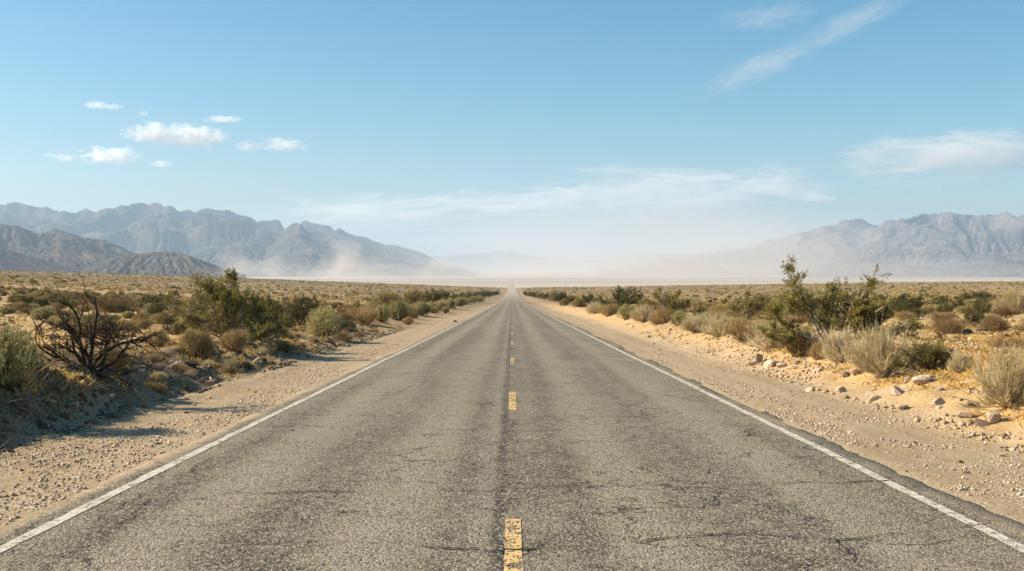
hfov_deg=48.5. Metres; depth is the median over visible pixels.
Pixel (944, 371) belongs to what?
dry grass
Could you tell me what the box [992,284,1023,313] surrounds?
rabbitbrush
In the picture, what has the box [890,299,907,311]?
greasewood bush
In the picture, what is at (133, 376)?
rock
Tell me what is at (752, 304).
creosote bush
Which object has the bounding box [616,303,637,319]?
sagebrush
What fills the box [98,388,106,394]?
rock
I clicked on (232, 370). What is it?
saltbush
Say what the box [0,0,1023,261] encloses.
sky
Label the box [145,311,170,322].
sagebrush
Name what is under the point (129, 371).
rock
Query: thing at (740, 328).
bursage shrub
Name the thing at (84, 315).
saltbush
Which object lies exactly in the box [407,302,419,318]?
bursage shrub
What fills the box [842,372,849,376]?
rock
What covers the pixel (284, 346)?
saltbush
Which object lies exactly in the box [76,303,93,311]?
bursage shrub
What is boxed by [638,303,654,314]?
bursage shrub
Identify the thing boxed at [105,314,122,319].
sagebrush
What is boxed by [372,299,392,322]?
sagebrush
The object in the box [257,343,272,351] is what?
rabbitbrush
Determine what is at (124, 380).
fallen branch
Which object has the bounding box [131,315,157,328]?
bursage shrub
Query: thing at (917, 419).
gravel
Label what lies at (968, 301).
sagebrush
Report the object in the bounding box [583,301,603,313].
rabbitbrush
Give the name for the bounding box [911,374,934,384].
rock
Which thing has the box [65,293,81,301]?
saltbush
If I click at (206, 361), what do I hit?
rabbitbrush
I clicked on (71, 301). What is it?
greasewood bush
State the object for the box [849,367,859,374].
rock
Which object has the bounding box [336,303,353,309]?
saltbush
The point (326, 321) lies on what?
sagebrush
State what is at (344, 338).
bursage shrub
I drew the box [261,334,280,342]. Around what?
fallen branch
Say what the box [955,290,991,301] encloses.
greasewood bush
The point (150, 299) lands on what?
greasewood bush
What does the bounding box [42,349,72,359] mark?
rabbitbrush
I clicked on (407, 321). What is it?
bursage shrub
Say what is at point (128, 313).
sagebrush
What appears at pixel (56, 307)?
bursage shrub
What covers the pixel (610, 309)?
bursage shrub
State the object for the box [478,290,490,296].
greasewood bush
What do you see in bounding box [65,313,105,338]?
saltbush
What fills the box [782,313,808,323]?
dry brown shrub
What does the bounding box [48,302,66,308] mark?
saltbush
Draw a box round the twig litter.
[0,317,1023,449]
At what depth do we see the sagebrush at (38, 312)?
52.76 m
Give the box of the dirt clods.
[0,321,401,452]
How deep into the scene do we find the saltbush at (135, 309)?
72.62 m
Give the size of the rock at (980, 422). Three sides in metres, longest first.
0.184 x 0.148 x 0.138 m
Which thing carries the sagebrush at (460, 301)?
on the ground at (898, 459)
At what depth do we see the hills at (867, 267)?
6702.90 m
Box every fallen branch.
[10,393,46,423]
[86,360,136,387]
[126,355,152,367]
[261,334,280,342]
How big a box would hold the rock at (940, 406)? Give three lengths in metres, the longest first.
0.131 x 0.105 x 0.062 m
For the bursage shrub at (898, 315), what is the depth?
50.34 m
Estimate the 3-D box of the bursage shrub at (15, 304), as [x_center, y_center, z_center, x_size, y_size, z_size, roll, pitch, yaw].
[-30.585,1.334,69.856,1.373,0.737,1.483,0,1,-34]
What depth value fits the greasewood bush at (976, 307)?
52.91 m
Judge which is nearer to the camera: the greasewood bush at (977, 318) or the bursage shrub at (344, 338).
the bursage shrub at (344, 338)
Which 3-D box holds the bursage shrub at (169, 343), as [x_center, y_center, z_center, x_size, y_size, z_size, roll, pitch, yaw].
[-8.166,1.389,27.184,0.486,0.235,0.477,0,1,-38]
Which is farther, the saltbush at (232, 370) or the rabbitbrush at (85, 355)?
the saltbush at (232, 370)
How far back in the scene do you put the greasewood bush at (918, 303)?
81.36 m
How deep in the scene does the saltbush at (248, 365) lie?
26.55 m
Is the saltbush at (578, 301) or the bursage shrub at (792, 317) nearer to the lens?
the bursage shrub at (792, 317)
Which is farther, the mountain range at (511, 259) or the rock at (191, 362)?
the mountain range at (511, 259)
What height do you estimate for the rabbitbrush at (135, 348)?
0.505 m
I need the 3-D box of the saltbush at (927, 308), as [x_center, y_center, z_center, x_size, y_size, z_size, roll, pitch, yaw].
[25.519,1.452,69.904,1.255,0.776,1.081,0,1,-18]
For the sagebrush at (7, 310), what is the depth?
61.23 m
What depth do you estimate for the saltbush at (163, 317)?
51.30 m
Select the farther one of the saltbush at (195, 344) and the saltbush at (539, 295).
the saltbush at (539, 295)
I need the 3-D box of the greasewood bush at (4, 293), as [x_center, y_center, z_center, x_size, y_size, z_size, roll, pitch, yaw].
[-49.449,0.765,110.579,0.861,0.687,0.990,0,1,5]
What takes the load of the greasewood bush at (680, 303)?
on the ground at (898, 459)
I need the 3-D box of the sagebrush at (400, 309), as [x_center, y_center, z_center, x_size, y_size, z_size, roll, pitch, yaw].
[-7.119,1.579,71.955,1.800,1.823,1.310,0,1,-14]
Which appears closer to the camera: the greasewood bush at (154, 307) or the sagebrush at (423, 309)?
the greasewood bush at (154, 307)
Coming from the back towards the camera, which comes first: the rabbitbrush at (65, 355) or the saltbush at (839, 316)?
the saltbush at (839, 316)
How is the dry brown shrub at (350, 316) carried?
on the ground at (898, 459)
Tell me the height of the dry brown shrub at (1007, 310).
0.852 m
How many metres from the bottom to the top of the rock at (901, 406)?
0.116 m
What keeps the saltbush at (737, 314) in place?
on the ground at (898, 459)
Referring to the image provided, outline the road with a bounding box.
[0,278,1023,570]
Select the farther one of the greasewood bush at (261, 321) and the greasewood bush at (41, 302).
the greasewood bush at (41, 302)
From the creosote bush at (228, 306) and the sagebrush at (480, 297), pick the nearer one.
the creosote bush at (228, 306)
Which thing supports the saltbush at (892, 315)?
on the ground at (898, 459)
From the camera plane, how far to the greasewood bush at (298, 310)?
48.52 m
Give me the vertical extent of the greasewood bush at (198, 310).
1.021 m
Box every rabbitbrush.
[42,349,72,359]
[69,346,99,363]
[119,343,144,351]
[147,370,167,381]
[199,358,213,364]
[221,357,238,367]
[255,346,269,354]
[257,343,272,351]
[292,330,303,336]
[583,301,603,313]
[628,304,655,322]
[676,313,709,335]
[693,312,732,336]
[697,310,718,323]
[737,317,789,350]
[795,323,822,348]
[816,324,863,363]
[842,306,917,378]
[946,347,970,372]
[953,334,1023,414]
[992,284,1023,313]
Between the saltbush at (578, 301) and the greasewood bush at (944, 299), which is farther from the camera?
the saltbush at (578, 301)
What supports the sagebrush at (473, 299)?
on the ground at (898, 459)
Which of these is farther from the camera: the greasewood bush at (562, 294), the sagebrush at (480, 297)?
the sagebrush at (480, 297)
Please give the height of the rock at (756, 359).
0.364 m
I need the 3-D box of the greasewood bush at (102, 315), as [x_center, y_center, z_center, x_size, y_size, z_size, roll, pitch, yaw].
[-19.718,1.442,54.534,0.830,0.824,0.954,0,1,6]
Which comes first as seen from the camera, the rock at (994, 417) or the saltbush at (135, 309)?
the rock at (994, 417)
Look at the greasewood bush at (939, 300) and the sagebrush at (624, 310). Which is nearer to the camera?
the sagebrush at (624, 310)
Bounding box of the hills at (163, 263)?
[78,251,245,277]
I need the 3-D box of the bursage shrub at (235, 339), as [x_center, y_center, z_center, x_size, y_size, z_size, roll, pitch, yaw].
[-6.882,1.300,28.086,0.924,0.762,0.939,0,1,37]
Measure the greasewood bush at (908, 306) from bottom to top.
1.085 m
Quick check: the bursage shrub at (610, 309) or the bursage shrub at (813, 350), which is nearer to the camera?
the bursage shrub at (813, 350)
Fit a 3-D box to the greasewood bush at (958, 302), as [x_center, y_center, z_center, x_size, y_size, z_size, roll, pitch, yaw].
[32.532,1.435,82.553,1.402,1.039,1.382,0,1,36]
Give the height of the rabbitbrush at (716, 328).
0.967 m
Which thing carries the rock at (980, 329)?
on the ground at (898, 459)
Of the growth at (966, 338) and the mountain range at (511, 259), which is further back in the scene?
the mountain range at (511, 259)
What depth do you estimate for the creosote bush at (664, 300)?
69.45 m
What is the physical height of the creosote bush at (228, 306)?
2.314 m
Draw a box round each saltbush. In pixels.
[15,289,25,294]
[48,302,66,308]
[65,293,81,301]
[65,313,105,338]
[73,312,94,321]
[97,346,135,373]
[110,316,142,332]
[123,306,139,312]
[127,311,153,322]
[142,379,167,393]
[152,309,176,324]
[177,322,217,360]
[178,304,195,315]
[222,366,241,373]
[237,360,254,368]
[275,340,294,351]
[279,331,294,339]
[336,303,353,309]
[367,287,404,305]
[399,287,425,303]
[536,292,544,298]
[549,292,562,301]
[559,298,568,305]
[571,295,586,306]
[726,310,745,319]
[751,310,773,320]
[780,330,809,356]
[823,313,844,320]
[882,308,895,317]
[922,303,934,313]
[955,304,972,313]
[1011,323,1023,332]
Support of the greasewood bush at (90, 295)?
on the ground at (898, 459)
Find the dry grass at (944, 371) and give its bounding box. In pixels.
[1,313,1023,427]
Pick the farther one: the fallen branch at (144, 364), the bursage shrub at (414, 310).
the bursage shrub at (414, 310)
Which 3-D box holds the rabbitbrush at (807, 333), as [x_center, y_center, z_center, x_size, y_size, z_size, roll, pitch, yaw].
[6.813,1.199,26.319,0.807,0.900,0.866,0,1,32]
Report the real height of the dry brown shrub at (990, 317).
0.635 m
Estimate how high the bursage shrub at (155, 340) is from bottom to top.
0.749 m
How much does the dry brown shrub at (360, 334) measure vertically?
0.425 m
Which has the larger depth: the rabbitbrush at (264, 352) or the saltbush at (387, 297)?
the saltbush at (387, 297)
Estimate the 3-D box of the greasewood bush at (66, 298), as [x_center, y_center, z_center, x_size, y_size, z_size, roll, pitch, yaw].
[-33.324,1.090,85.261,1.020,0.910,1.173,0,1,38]
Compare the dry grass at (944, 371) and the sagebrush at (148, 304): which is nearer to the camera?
the dry grass at (944, 371)
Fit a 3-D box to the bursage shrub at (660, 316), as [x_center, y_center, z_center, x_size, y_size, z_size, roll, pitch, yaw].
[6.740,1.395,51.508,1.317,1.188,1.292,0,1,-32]
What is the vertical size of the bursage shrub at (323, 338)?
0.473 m
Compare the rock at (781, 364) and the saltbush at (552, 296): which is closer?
the rock at (781, 364)
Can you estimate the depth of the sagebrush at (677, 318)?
47.51 m
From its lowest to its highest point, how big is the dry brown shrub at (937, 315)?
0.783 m
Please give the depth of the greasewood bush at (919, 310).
65.46 m
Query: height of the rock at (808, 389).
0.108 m
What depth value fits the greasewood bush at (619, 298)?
95.47 m
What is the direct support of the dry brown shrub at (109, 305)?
on the ground at (898, 459)
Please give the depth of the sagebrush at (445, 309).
110.33 m
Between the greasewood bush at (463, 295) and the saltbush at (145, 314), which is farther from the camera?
the greasewood bush at (463, 295)
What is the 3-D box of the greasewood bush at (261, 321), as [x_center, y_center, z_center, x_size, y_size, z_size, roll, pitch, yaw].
[-7.379,0.890,33.968,1.994,1.666,1.735,0,1,26]
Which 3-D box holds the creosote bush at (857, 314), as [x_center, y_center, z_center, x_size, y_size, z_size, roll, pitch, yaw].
[7.400,0.365,26.293,3.430,2.231,4.137,0,1,-36]
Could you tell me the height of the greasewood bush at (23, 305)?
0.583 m
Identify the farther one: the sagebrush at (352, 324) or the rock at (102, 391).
the sagebrush at (352, 324)
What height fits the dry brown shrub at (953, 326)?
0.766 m
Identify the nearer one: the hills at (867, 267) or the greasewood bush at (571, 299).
the greasewood bush at (571, 299)
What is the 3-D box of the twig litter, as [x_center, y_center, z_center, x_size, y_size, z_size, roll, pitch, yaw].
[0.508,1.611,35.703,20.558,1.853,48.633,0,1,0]
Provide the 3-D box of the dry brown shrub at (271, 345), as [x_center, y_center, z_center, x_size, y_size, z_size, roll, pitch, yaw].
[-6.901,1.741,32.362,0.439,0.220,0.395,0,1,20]
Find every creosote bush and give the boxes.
[159,265,296,347]
[636,286,694,312]
[711,290,784,319]
[748,253,927,348]
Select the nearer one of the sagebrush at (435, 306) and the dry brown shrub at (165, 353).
the dry brown shrub at (165, 353)
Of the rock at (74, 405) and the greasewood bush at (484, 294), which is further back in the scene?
the greasewood bush at (484, 294)
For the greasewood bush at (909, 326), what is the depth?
33.31 m
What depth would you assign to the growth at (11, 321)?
32.63 m
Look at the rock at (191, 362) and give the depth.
23.39 m
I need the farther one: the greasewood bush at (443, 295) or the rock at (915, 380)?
the greasewood bush at (443, 295)
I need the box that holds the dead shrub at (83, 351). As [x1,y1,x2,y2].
[29,271,169,391]
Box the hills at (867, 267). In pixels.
[807,258,1023,276]
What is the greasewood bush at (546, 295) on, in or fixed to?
on the ground at (898, 459)
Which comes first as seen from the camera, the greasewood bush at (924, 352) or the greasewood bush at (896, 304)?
the greasewood bush at (924, 352)
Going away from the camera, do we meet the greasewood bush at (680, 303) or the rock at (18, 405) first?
the rock at (18, 405)
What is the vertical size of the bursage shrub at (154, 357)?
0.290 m
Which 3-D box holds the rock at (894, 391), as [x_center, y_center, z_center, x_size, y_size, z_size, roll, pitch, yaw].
[5.942,1.635,17.579,0.270,0.167,0.216,0,-17,-3]
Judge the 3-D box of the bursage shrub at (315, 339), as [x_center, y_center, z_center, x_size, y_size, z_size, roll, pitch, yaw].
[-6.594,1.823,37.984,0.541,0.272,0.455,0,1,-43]
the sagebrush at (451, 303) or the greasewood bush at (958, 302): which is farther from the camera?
the sagebrush at (451, 303)
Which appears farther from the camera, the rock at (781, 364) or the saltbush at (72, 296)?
the saltbush at (72, 296)
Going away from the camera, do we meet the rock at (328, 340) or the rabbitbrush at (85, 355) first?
the rabbitbrush at (85, 355)
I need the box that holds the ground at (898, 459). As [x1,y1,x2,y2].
[0,269,1023,533]
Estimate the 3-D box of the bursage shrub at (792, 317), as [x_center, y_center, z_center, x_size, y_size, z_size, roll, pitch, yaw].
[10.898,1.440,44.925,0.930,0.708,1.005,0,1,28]
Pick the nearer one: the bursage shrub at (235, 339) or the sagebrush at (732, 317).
the bursage shrub at (235, 339)
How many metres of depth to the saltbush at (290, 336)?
35.95 m
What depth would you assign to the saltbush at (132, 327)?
38.93 m
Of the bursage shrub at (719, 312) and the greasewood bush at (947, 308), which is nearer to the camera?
the bursage shrub at (719, 312)
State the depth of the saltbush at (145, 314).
54.87 m
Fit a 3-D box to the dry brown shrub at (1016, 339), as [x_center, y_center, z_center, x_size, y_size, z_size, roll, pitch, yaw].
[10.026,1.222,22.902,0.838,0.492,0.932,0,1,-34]
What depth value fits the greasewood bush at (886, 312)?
26.10 m
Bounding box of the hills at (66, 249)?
[0,224,136,269]
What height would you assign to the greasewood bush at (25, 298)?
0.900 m
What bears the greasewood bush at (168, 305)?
on the ground at (898, 459)
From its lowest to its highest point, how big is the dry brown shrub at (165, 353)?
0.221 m
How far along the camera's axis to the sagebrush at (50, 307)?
60.51 m
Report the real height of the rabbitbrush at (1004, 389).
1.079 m
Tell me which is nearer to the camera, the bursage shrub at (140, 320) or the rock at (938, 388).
the rock at (938, 388)
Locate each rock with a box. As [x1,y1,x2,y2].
[12,401,25,409]
[68,402,78,408]
[95,367,112,376]
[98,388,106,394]
[120,368,132,374]
[126,374,134,379]
[154,363,165,369]
[185,359,197,365]
[324,338,333,343]
[748,354,762,365]
[764,359,779,367]
[776,362,786,366]
[805,387,815,391]
[811,368,821,372]
[834,386,846,393]
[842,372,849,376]
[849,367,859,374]
[864,391,881,402]
[888,385,902,395]
[895,403,908,410]
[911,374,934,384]
[930,397,945,408]
[935,385,942,390]
[935,404,943,409]
[956,410,971,417]
[966,400,979,407]
[974,327,986,332]
[974,418,990,427]
[986,411,1000,423]
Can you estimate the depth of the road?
9.95 m
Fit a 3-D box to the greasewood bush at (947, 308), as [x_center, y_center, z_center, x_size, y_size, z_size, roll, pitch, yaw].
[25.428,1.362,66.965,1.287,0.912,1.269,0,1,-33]
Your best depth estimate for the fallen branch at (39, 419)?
14.07 m
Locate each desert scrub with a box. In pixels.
[0,270,1023,305]
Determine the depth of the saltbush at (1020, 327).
33.02 m
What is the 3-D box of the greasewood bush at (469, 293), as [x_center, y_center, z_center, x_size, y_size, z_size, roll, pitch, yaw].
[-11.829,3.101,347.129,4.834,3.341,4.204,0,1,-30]
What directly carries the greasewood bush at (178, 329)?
on the ground at (898, 459)
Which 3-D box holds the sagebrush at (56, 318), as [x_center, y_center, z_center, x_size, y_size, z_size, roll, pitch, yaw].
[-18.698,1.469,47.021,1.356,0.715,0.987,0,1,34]
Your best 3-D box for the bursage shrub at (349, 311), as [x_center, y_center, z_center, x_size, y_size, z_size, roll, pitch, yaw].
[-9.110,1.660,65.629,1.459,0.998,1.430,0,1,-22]
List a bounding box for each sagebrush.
[0,306,16,313]
[0,311,48,403]
[29,306,55,319]
[37,305,55,311]
[46,315,73,326]
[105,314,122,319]
[120,310,134,318]
[140,302,150,308]
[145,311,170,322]
[300,303,352,338]
[341,318,355,331]
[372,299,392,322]
[388,298,411,319]
[414,300,430,316]
[426,301,440,312]
[440,306,450,312]
[443,298,457,308]
[454,295,466,306]
[468,295,479,302]
[476,294,484,301]
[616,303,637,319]
[666,306,687,326]
[723,315,745,331]
[963,299,974,303]
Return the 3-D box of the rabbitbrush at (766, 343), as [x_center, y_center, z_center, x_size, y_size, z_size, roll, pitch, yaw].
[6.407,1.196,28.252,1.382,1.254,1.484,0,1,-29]
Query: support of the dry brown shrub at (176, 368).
on the ground at (898, 459)
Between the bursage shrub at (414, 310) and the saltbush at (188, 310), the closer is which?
the saltbush at (188, 310)
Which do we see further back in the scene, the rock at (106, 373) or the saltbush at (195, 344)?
the saltbush at (195, 344)
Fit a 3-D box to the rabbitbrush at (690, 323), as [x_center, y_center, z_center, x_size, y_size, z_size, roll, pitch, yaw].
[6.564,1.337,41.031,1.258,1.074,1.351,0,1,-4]
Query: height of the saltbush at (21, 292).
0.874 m
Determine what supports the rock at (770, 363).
on the ground at (898, 459)
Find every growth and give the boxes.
[0,289,1021,341]
[0,290,1023,349]
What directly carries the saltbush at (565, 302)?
on the ground at (898, 459)
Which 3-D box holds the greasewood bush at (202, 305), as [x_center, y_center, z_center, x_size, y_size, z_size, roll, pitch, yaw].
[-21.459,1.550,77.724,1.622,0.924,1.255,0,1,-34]
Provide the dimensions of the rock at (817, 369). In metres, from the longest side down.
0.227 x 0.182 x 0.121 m
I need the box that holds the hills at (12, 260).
[0,248,81,272]
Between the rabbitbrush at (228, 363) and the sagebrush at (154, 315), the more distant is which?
the sagebrush at (154, 315)
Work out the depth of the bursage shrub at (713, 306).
85.14 m
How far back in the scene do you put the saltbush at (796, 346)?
25.93 m
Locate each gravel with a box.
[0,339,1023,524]
[635,323,1023,454]
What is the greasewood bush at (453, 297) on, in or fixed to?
on the ground at (898, 459)
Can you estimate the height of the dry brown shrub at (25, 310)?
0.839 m
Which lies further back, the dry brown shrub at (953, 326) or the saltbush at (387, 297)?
the saltbush at (387, 297)
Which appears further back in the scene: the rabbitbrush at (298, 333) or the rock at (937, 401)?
the rabbitbrush at (298, 333)
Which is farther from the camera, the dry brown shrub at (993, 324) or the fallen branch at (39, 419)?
the dry brown shrub at (993, 324)
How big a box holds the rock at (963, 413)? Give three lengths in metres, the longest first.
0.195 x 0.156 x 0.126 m
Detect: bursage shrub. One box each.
[4,301,22,308]
[50,302,61,310]
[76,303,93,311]
[106,293,119,298]
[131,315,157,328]
[141,323,171,346]
[142,351,163,363]
[163,339,178,345]
[203,362,222,369]
[216,325,252,350]
[308,337,322,342]
[318,335,335,342]
[337,334,353,341]
[345,308,360,315]
[354,306,380,325]
[401,317,413,324]
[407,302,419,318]
[435,298,447,310]
[597,302,618,316]
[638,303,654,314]
[646,305,672,325]
[702,309,724,319]
[708,302,725,311]
[723,314,760,344]
[785,314,798,323]
[805,341,828,359]
[893,310,915,320]
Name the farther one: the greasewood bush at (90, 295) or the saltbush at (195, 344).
the greasewood bush at (90, 295)
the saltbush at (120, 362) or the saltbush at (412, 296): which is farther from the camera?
the saltbush at (412, 296)
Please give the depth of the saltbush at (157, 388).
18.75 m
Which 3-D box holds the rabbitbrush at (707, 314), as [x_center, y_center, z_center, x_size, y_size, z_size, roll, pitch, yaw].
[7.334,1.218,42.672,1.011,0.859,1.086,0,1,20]
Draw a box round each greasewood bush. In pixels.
[0,290,8,295]
[6,294,36,303]
[18,302,35,308]
[35,296,53,306]
[49,298,74,306]
[59,294,71,300]
[82,293,98,299]
[89,307,108,319]
[98,314,126,337]
[115,303,133,312]
[131,294,172,306]
[145,302,163,314]
[157,301,170,311]
[160,317,187,334]
[191,303,203,309]
[192,304,210,315]
[243,288,299,339]
[282,292,321,325]
[419,287,449,303]
[445,293,461,300]
[459,292,469,298]
[466,290,476,297]
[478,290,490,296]
[540,292,552,299]
[552,291,573,300]
[566,296,574,301]
[582,292,598,303]
[597,285,644,307]
[674,298,685,311]
[691,305,707,316]
[838,283,893,338]
[886,293,934,309]
[886,336,968,374]
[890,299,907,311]
[896,301,922,319]
[898,318,920,331]
[911,307,927,314]
[931,302,955,313]
[935,298,947,304]
[937,295,950,301]
[950,299,965,308]
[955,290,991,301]
[960,311,984,325]
[963,298,992,315]
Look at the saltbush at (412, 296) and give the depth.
151.94 m
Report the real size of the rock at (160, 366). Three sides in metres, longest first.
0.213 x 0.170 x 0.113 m
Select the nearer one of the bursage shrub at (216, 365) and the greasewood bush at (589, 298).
the bursage shrub at (216, 365)
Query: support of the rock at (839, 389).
on the ground at (898, 459)
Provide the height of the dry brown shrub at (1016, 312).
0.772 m
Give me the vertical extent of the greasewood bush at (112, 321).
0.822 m
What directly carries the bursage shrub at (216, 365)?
on the ground at (898, 459)
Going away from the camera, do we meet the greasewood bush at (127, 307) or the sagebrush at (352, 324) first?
the sagebrush at (352, 324)
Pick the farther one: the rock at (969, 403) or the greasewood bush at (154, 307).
the greasewood bush at (154, 307)
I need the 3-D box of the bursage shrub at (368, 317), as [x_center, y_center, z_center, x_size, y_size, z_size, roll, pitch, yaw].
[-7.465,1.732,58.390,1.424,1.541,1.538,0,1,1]
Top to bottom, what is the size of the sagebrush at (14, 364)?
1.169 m
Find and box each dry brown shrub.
[14,304,35,314]
[90,296,134,312]
[152,351,169,356]
[166,362,188,373]
[263,344,276,347]
[336,307,356,322]
[354,332,366,336]
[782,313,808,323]
[924,317,972,332]
[926,311,959,320]
[978,311,1014,332]
[982,314,999,322]
[986,335,1023,348]
[990,304,1015,316]
[1010,307,1023,314]
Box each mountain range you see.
[0,202,475,276]
[430,250,681,268]
[595,211,1023,275]
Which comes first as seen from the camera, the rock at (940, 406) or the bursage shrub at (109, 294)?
the rock at (940, 406)
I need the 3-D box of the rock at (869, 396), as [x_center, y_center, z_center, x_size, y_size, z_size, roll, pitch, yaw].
[5.701,1.760,17.859,0.306,0.195,0.235,0,1,37]
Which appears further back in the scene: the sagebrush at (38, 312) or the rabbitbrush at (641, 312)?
the rabbitbrush at (641, 312)
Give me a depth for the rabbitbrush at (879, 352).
19.63 m
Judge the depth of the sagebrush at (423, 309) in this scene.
90.85 m
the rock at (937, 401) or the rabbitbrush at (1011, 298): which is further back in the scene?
the rabbitbrush at (1011, 298)
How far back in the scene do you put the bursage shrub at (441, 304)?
117.72 m
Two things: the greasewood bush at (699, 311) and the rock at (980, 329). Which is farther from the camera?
the greasewood bush at (699, 311)
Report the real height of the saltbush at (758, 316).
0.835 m
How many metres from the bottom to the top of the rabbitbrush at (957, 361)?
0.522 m

